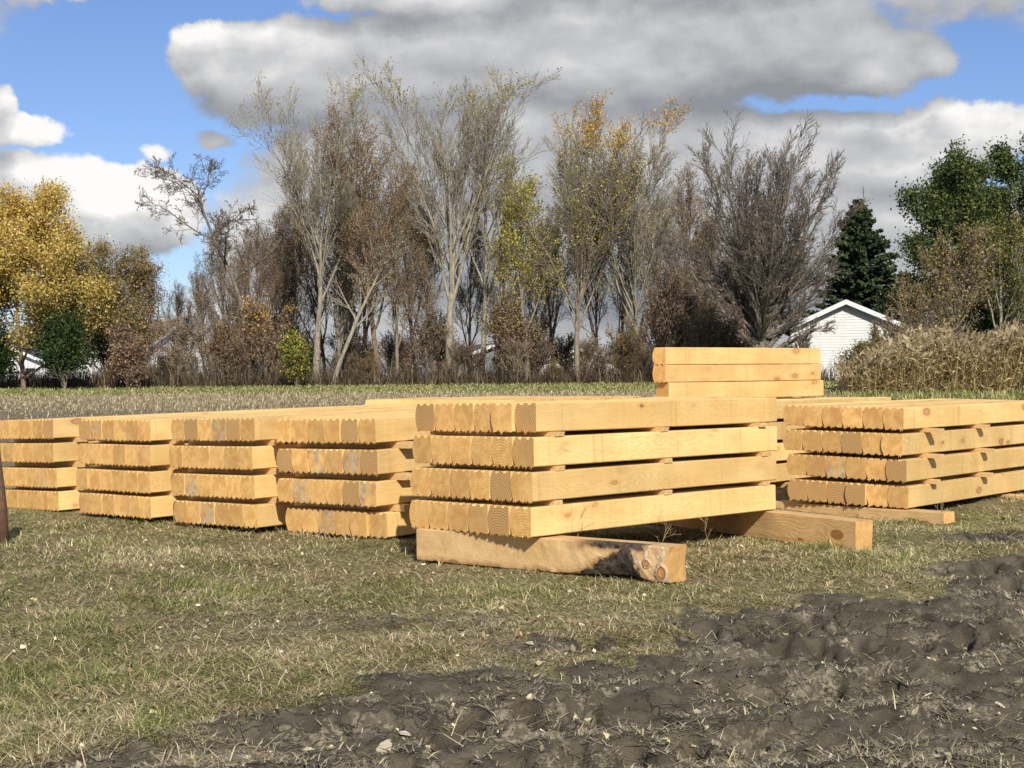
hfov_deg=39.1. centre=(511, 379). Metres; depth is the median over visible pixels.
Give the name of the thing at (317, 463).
squared timber
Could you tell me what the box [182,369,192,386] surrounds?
shrub
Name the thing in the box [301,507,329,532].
squared timber
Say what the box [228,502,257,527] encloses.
squared timber
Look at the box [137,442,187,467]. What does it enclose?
squared timber
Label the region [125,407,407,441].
squared timber
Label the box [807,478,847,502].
squared timber
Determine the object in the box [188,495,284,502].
spacer strip
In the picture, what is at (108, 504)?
squared timber
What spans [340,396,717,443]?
squared timber
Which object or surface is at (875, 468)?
squared timber
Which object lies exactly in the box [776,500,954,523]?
timber bearer
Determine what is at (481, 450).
squared timber
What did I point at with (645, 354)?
shrub
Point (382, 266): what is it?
birch tree
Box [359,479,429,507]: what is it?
squared timber
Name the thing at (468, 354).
shrub
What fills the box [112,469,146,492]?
squared timber
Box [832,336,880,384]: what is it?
bush
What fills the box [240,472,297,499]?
squared timber
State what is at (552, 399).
squared timber
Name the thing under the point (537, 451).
squared timber
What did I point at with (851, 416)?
squared timber
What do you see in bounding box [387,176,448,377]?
slender tree
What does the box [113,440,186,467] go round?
squared timber
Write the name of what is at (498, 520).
squared timber
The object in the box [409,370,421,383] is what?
shrub
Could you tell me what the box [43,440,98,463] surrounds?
squared timber
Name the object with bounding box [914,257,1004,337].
alder tree
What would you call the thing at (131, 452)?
squared timber
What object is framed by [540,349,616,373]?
house
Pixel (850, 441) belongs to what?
squared timber
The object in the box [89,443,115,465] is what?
squared timber
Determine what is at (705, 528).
dry weed
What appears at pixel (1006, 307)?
alder tree
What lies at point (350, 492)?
squared timber
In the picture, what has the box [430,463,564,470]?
spacer strip
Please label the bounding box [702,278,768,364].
shrub
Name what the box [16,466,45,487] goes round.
squared timber
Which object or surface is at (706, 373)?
squared timber
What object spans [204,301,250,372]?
shrub
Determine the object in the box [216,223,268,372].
slender tree
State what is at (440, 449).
squared timber
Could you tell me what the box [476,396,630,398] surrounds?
squared timber
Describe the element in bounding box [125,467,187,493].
squared timber
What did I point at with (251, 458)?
squared timber
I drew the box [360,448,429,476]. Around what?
squared timber
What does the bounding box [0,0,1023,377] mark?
sky
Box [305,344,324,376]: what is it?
shrub
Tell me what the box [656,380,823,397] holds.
squared timber
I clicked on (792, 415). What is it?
squared timber
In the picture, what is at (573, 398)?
squared timber
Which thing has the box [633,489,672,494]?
spacer strip
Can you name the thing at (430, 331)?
shrub
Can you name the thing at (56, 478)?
squared timber
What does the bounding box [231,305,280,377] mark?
shrub
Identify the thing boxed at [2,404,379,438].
squared timber
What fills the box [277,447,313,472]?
squared timber
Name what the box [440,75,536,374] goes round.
poplar tree
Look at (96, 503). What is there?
squared timber
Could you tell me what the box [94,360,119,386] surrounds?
shrub
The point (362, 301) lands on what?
slender tree
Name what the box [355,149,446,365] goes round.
slender tree
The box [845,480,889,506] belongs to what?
squared timber
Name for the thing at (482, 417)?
squared timber
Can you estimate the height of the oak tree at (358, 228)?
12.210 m
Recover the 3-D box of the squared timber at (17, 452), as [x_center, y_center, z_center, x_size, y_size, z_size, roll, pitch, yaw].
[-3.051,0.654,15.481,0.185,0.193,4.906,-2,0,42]
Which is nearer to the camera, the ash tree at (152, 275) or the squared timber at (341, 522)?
the squared timber at (341, 522)
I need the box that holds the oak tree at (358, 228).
[304,99,425,382]
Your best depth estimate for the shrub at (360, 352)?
62.45 m
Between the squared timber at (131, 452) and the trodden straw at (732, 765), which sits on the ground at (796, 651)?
the trodden straw at (732, 765)
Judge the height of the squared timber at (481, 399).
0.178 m
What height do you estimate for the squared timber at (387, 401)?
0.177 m
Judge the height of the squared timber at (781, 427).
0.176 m
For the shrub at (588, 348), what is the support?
on the ground at (796, 651)
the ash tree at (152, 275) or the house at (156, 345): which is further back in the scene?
the house at (156, 345)
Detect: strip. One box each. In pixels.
[14,437,87,441]
[14,461,89,466]
[16,486,89,489]
[98,464,182,469]
[99,440,185,443]
[101,490,178,495]
[188,439,283,444]
[188,468,284,474]
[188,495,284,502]
[294,502,409,511]
[295,472,411,479]
[297,441,412,447]
[428,495,562,505]
[430,431,564,435]
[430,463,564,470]
[579,427,668,431]
[617,458,672,462]
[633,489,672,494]
[692,423,766,426]
[719,452,768,455]
[734,481,769,485]
[770,481,788,487]
[805,426,943,432]
[805,450,944,458]
[806,475,940,483]
[948,424,989,427]
[954,448,994,452]
[960,472,993,476]
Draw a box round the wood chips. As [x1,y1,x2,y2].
[5,492,1023,767]
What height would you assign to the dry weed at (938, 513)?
0.266 m
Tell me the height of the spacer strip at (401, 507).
0.050 m
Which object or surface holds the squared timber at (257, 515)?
on the ground at (796, 651)
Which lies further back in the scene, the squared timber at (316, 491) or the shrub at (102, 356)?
the shrub at (102, 356)
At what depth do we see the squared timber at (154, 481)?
12.14 m
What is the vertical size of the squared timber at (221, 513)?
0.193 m
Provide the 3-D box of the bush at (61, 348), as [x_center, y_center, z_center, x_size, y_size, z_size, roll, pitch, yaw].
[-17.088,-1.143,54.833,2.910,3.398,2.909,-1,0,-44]
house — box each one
[6,320,210,377]
[7,348,60,378]
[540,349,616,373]
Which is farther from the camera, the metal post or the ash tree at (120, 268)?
the ash tree at (120, 268)
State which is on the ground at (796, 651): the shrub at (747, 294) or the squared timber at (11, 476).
the shrub at (747, 294)
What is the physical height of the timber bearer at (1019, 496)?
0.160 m
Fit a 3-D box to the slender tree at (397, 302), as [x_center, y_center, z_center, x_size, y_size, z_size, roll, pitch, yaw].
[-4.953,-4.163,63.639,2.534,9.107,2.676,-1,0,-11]
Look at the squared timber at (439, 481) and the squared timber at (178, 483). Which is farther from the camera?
the squared timber at (178, 483)
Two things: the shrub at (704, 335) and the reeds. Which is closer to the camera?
the reeds
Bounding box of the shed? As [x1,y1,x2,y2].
[436,343,523,375]
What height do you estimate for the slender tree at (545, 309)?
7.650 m
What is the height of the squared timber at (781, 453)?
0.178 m
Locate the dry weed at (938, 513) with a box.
[931,502,943,527]
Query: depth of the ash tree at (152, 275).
59.24 m
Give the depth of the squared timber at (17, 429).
13.69 m
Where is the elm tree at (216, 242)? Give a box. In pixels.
[134,152,297,384]
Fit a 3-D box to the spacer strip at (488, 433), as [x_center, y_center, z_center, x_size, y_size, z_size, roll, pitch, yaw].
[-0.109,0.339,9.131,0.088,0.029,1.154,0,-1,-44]
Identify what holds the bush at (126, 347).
on the ground at (796, 651)
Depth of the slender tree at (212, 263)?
70.46 m
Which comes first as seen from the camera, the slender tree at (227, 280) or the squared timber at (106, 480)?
the squared timber at (106, 480)
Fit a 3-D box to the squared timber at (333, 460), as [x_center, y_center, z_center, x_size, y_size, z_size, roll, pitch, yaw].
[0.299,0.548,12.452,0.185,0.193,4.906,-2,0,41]
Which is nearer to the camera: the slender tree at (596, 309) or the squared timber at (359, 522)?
the squared timber at (359, 522)
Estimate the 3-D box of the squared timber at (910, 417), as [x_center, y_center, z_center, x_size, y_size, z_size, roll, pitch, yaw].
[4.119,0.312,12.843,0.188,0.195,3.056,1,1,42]
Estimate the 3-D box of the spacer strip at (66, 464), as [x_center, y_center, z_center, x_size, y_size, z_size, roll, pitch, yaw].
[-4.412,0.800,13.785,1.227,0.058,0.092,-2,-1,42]
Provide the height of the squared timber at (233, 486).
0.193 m
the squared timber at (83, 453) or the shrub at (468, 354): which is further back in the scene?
the shrub at (468, 354)
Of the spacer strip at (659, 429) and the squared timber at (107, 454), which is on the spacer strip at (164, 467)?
the squared timber at (107, 454)
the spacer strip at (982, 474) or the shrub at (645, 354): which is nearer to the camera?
the spacer strip at (982, 474)
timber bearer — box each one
[417,528,685,582]
[654,509,872,549]
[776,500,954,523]
[992,493,1023,498]
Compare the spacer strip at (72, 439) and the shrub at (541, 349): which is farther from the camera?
the shrub at (541, 349)
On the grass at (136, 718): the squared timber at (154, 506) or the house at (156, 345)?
the squared timber at (154, 506)
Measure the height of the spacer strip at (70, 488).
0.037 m
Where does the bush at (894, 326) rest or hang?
on the ground at (796, 651)
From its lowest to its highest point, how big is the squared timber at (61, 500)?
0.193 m
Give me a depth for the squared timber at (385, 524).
10.39 m
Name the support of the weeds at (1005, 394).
on the ground at (796, 651)
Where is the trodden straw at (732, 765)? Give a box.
[0,531,1023,767]
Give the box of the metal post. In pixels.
[0,452,8,542]
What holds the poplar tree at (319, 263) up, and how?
on the ground at (796, 651)
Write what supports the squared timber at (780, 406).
on the squared timber at (781, 427)
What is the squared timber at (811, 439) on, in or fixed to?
on the spacer strip at (986, 450)
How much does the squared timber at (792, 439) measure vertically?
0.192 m
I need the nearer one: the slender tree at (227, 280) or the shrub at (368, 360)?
the shrub at (368, 360)
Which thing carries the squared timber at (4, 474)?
on the spacer strip at (70, 488)
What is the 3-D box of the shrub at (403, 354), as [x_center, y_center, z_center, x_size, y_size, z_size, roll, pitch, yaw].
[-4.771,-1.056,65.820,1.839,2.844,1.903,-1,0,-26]
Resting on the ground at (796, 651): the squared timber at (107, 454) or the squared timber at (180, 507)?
the squared timber at (180, 507)
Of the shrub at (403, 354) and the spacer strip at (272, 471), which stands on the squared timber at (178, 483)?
the spacer strip at (272, 471)
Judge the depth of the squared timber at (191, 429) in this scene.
11.71 m
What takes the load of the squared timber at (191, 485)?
on the spacer strip at (269, 500)
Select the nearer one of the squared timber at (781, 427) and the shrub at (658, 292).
the squared timber at (781, 427)
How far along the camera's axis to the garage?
60.01 m
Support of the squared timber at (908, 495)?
on the timber bearer at (924, 515)
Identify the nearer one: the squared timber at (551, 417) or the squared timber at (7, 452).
the squared timber at (551, 417)
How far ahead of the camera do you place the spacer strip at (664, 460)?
9.46 m
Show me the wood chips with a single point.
(667, 740)
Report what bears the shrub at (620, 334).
on the ground at (796, 651)
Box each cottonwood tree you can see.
[490,88,672,376]
[539,97,690,370]
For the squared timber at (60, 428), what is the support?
on the spacer strip at (72, 439)
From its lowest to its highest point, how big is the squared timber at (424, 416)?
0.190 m
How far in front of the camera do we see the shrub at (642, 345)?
66.19 m
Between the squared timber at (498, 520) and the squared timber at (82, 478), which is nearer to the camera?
the squared timber at (498, 520)
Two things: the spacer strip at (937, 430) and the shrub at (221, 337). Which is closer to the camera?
the spacer strip at (937, 430)
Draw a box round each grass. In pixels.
[0,378,843,395]
[0,480,1023,767]
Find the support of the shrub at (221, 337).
on the ground at (796, 651)
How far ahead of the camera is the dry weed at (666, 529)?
9.29 m
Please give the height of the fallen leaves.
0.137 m
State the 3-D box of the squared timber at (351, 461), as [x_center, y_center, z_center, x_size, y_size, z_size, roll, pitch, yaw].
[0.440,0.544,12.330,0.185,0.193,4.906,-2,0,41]
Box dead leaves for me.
[1,531,1023,767]
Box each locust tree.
[868,134,1023,332]
[958,131,1023,336]
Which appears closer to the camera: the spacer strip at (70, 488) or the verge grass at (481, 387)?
the spacer strip at (70, 488)
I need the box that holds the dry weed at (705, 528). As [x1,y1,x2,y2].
[697,515,712,547]
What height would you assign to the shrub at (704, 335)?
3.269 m
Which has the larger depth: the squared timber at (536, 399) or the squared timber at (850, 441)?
the squared timber at (536, 399)
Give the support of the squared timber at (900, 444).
on the spacer strip at (986, 450)
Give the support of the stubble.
on the ground at (796, 651)
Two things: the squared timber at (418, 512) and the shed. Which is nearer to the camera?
the squared timber at (418, 512)
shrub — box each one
[85,324,117,377]
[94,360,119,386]
[144,363,158,386]
[154,349,191,379]
[161,317,211,377]
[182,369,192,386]
[196,339,222,375]
[197,309,257,385]
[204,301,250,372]
[225,338,250,380]
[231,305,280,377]
[233,313,282,371]
[269,314,330,362]
[272,358,289,382]
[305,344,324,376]
[320,320,380,370]
[323,351,351,382]
[344,345,385,382]
[345,333,382,379]
[372,329,404,376]
[388,333,423,372]
[395,297,455,382]
[400,304,463,373]
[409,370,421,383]
[440,342,466,379]
[450,339,492,377]
[489,353,507,379]
[494,335,533,380]
[516,305,562,374]
[516,326,564,379]
[544,358,565,382]
[546,332,583,370]
[562,333,607,374]
[585,347,615,380]
[592,309,648,379]
[604,325,627,371]
[616,327,651,370]
[627,344,653,377]
[635,252,688,358]
[646,260,705,360]
[671,261,705,338]
[671,304,742,364]
[678,273,718,345]
[681,303,721,364]
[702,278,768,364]
[722,262,756,364]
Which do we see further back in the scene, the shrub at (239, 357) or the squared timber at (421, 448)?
the shrub at (239, 357)
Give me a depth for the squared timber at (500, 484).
8.77 m
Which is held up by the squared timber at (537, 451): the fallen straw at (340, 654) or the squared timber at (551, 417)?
the squared timber at (551, 417)
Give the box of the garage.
[785,299,911,379]
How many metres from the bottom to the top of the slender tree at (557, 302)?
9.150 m
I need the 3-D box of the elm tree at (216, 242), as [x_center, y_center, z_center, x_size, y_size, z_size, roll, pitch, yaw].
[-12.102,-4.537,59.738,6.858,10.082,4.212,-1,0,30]
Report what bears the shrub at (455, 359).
on the ground at (796, 651)
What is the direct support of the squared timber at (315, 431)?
on the spacer strip at (402, 444)
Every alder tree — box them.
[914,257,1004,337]
[965,202,1023,331]
[976,221,1023,330]
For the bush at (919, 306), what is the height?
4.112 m
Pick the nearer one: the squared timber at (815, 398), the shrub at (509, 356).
the squared timber at (815, 398)
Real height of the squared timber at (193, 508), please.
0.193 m
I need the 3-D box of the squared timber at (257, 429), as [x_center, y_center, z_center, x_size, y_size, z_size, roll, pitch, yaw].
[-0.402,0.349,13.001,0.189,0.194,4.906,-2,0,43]
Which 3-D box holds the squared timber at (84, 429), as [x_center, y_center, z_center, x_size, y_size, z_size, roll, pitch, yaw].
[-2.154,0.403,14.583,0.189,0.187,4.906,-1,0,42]
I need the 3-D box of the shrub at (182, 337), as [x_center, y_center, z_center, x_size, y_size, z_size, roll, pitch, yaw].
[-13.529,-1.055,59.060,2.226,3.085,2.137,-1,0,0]
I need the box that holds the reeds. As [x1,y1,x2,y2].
[833,317,1023,393]
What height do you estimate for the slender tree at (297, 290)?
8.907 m
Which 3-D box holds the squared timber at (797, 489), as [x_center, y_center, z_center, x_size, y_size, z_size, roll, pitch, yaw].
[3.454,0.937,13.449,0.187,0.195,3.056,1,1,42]
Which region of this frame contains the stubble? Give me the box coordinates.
[0,389,1023,442]
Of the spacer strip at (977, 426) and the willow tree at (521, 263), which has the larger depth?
the willow tree at (521, 263)
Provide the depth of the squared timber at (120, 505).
12.37 m
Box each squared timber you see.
[0,405,351,438]
[0,442,20,461]
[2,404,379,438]
[2,466,22,486]
[3,442,29,461]
[5,488,23,506]
[6,466,35,487]
[7,488,36,508]
[12,404,383,439]
[12,442,39,462]
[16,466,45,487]
[18,489,41,508]
[22,404,389,439]
[22,442,48,463]
[26,467,47,487]
[27,489,56,509]
[32,403,415,439]
[33,440,92,462]
[36,464,97,487]
[37,489,61,510]
[43,403,426,438]
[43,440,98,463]
[46,465,97,488]
[48,489,100,511]
[76,467,108,489]
[78,442,111,464]
[79,405,411,440]
[79,491,112,513]
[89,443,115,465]
[89,468,120,489]
[90,405,416,441]
[90,491,121,514]
[101,443,131,465]
[101,468,129,490]
[102,406,414,440]
[102,492,131,515]
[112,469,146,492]
[113,406,416,441]
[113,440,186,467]
[114,493,144,516]
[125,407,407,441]
[125,441,187,466]
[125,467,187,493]
[126,494,157,517]
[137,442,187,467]
[137,468,187,493]
[138,407,415,441]
[138,495,188,518]
[169,445,192,468]
[171,408,409,441]
[171,472,204,495]
[174,499,204,523]
[182,445,208,467]
[184,408,411,440]
[185,467,277,496]
[186,500,219,524]
[195,445,225,469]
[198,408,415,441]
[198,473,229,497]
[200,500,229,525]
[209,442,285,469]
[211,409,415,442]
[212,473,238,498]
[214,501,242,525]
[223,442,296,469]
[226,410,403,441]
[226,474,257,499]
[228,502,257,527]
[238,443,296,470]
[240,410,415,441]
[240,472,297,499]
[243,502,297,528]
[275,397,653,442]
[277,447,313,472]
[277,477,309,504]
[285,506,312,532]
[291,397,663,444]
[291,440,412,473]
[292,477,327,503]
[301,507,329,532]
[307,396,693,444]
[308,471,409,504]
[309,447,338,473]
[317,508,345,535]
[323,396,705,443]
[325,448,359,474]
[325,471,411,505]
[334,502,410,535]
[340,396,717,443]
[342,448,378,475]
[342,479,380,507]
[349,510,382,538]
[358,396,743,444]
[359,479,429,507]
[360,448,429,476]
[365,399,524,404]
[369,511,417,538]
[397,398,547,400]
[409,498,453,528]
[411,466,446,496]
[412,435,444,464]
[415,398,557,400]
[415,398,669,431]
[418,399,535,400]
[422,397,578,399]
[428,499,472,530]
[430,467,470,497]
[431,431,560,465]
[434,398,679,431]
[447,500,490,532]
[449,468,491,500]
[451,426,691,465]
[453,398,698,433]
[467,502,509,534]
[469,455,720,499]
[471,427,702,465]
[473,398,710,434]
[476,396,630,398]
[488,484,739,536]
[490,455,732,502]
[491,398,728,434]
[491,427,728,468]
[509,485,775,538]
[511,455,776,503]
[512,426,776,468]
[514,397,776,433]
[533,396,640,397]
[579,397,611,399]
[652,347,820,365]
[653,364,820,382]
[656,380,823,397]
[760,421,804,439]
[765,442,806,460]
[769,461,812,482]
[777,397,824,399]
[777,397,851,400]
[777,397,890,418]
[783,398,949,427]
[783,428,825,450]
[787,452,823,475]
[787,476,830,500]
[802,399,971,427]
[802,428,841,451]
[806,453,844,476]
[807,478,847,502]
[821,429,860,453]
[822,399,993,427]
[825,454,862,478]
[826,479,866,505]
[841,400,1005,428]
[841,430,879,454]
[845,455,886,480]
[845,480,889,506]
[861,421,1023,455]
[862,400,1023,428]
[865,443,1023,480]
[866,466,1023,508]
[881,423,1023,457]
[883,401,1023,430]
[885,445,1023,482]
[887,468,1023,509]
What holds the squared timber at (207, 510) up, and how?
on the ground at (796, 651)
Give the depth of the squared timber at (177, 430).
11.84 m
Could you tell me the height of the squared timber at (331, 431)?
0.187 m
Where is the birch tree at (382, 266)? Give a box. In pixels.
[322,228,409,384]
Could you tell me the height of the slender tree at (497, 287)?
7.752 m
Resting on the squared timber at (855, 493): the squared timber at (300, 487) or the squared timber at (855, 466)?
the squared timber at (855, 466)
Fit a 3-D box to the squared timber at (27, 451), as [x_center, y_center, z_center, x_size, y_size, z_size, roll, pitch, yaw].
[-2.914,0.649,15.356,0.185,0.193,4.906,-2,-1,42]
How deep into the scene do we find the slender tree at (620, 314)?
64.04 m
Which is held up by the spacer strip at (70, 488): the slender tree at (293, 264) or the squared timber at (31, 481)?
the squared timber at (31, 481)
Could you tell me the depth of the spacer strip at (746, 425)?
10.24 m
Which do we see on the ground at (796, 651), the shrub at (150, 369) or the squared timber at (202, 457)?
the shrub at (150, 369)
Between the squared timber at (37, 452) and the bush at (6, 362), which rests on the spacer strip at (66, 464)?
the squared timber at (37, 452)
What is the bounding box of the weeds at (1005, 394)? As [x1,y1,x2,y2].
[829,387,1023,399]
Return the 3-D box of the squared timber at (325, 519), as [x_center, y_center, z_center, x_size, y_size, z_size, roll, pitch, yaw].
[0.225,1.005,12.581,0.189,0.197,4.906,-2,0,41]
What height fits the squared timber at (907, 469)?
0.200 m
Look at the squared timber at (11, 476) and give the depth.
13.81 m
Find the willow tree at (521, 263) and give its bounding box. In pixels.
[484,149,580,382]
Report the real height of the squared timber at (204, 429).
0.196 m
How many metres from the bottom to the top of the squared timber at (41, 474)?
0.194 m
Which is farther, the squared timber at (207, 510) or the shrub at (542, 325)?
the shrub at (542, 325)
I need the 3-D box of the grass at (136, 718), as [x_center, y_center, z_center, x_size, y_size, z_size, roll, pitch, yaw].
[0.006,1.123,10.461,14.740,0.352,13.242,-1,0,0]
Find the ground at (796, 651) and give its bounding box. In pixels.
[0,385,1023,767]
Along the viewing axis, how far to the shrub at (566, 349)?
68.56 m
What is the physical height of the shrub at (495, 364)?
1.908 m
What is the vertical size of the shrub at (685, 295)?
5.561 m
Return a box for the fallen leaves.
[0,510,1006,765]
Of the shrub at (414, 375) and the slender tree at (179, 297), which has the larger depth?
the slender tree at (179, 297)
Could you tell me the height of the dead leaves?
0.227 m
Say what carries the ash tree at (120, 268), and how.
on the ground at (796, 651)
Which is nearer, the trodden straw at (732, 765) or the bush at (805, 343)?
the trodden straw at (732, 765)
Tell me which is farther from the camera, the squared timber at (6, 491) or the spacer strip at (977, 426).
the squared timber at (6, 491)
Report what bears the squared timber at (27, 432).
on the spacer strip at (72, 439)
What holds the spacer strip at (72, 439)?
on the squared timber at (17, 452)
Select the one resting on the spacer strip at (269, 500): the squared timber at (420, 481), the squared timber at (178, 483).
the squared timber at (178, 483)
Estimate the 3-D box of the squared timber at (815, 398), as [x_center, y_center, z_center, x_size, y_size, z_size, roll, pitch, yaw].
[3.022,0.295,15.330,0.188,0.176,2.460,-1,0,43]
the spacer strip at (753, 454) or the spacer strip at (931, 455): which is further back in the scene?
the spacer strip at (931, 455)
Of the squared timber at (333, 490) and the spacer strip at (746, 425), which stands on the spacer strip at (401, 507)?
the squared timber at (333, 490)
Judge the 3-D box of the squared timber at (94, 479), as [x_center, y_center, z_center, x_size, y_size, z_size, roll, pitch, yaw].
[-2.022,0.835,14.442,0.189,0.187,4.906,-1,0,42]
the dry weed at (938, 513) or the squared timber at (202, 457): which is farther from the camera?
the squared timber at (202, 457)
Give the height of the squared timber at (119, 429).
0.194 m
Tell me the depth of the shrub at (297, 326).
67.31 m
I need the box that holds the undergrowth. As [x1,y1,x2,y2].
[0,353,838,388]
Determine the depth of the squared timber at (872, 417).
11.86 m
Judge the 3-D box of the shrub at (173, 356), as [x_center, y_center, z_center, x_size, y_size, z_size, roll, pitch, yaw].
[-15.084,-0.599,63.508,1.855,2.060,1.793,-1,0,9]
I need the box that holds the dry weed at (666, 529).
[657,513,680,542]
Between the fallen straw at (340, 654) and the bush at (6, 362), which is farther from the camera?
the bush at (6, 362)
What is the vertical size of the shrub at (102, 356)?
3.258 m
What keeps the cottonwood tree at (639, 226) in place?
on the ground at (796, 651)
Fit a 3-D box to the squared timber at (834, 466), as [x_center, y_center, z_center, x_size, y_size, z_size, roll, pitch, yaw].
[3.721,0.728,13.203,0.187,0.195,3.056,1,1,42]
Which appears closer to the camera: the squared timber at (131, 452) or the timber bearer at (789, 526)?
the timber bearer at (789, 526)
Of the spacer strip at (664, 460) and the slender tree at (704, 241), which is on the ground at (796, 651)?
the slender tree at (704, 241)
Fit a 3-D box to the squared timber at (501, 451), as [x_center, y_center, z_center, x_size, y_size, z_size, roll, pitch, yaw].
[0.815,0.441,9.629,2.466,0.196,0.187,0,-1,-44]
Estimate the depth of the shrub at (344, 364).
58.91 m
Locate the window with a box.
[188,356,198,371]
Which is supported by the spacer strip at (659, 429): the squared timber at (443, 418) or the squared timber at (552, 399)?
the squared timber at (443, 418)
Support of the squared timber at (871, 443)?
on the spacer strip at (931, 455)
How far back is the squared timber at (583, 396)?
17.99 m
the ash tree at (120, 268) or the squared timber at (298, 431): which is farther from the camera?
the ash tree at (120, 268)
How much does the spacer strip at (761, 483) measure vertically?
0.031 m
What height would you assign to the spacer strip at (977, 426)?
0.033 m
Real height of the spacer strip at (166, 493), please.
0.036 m
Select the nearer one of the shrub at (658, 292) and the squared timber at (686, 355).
the squared timber at (686, 355)
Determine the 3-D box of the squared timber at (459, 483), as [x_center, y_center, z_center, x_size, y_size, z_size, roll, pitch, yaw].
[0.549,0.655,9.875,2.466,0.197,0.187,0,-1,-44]
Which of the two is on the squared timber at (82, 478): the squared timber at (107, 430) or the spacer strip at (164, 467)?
the spacer strip at (164, 467)
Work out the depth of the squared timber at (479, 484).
8.89 m
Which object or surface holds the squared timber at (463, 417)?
on the squared timber at (460, 450)
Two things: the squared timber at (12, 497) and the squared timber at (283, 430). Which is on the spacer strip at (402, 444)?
the squared timber at (283, 430)
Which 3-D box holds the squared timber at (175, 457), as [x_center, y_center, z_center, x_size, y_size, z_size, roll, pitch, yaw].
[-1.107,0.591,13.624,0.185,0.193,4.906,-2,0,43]
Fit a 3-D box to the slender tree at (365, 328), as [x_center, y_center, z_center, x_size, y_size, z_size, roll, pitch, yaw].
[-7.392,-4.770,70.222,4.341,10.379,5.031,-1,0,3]
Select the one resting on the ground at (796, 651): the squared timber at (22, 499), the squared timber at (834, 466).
the squared timber at (22, 499)
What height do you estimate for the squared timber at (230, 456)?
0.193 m
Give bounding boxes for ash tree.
[15,229,125,376]
[61,235,158,383]
[118,249,187,382]
[880,216,1005,334]
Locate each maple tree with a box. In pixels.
[0,176,145,388]
[656,109,873,364]
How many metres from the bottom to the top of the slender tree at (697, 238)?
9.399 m
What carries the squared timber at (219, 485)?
on the spacer strip at (269, 500)
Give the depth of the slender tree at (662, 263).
70.88 m
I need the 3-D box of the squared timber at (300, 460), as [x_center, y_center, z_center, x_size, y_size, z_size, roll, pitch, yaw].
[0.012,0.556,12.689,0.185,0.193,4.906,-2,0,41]
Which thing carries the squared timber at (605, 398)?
on the squared timber
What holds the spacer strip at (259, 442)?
on the squared timber at (175, 457)
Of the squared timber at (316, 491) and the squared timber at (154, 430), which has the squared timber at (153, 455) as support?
the squared timber at (154, 430)
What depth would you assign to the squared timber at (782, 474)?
14.29 m
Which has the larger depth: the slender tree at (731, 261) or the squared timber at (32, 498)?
the slender tree at (731, 261)
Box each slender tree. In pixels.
[157,275,197,372]
[175,254,214,368]
[194,236,243,338]
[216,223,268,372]
[227,212,293,360]
[252,203,310,332]
[257,171,333,371]
[269,198,340,376]
[313,209,368,359]
[323,190,378,370]
[325,188,399,355]
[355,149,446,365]
[372,183,426,377]
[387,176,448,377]
[443,210,499,372]
[469,237,534,371]
[499,239,566,367]
[517,194,573,363]
[559,191,612,358]
[606,205,655,375]
[628,189,687,334]
[647,156,721,288]
[675,187,739,296]
[698,214,736,281]
[717,240,742,285]
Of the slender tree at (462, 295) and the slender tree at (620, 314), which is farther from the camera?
the slender tree at (462, 295)
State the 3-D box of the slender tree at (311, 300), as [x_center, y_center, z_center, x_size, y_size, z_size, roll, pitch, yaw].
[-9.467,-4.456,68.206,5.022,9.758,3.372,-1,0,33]
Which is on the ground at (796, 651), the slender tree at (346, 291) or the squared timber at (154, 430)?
the slender tree at (346, 291)
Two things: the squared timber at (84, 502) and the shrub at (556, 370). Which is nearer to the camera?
the squared timber at (84, 502)
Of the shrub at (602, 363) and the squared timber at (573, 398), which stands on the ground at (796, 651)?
the shrub at (602, 363)
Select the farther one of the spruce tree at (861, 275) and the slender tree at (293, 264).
the spruce tree at (861, 275)
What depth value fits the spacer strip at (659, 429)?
9.51 m
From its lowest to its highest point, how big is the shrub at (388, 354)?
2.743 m
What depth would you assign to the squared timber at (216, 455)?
11.44 m
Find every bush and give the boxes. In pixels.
[0,319,28,385]
[22,305,101,388]
[100,318,155,387]
[233,292,297,378]
[274,324,319,385]
[470,282,546,379]
[785,323,811,380]
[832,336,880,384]
[866,317,899,348]
[877,301,916,345]
[888,272,958,333]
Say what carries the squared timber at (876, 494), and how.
on the timber bearer at (924, 515)
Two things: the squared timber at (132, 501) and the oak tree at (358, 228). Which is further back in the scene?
the oak tree at (358, 228)
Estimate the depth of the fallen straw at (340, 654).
6.21 m
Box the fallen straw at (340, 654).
[0,490,1023,767]
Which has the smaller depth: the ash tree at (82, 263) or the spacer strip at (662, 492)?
the spacer strip at (662, 492)
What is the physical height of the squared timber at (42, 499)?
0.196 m
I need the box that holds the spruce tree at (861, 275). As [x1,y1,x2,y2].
[803,198,912,331]
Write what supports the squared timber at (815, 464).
on the spacer strip at (982, 474)
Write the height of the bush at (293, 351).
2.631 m
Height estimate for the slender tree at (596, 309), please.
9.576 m
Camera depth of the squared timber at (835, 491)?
12.08 m
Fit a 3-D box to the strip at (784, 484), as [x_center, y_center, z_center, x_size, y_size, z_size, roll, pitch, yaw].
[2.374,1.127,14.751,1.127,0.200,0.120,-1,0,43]
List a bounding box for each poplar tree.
[219,69,404,379]
[350,55,562,379]
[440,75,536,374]
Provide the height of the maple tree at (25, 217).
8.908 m
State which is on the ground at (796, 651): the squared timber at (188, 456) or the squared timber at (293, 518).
the squared timber at (293, 518)
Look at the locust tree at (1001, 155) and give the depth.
60.63 m
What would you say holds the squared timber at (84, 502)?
on the ground at (796, 651)
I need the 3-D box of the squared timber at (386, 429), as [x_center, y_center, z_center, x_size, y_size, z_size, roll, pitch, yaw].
[0.566,0.314,12.200,0.185,0.193,4.906,-2,0,41]

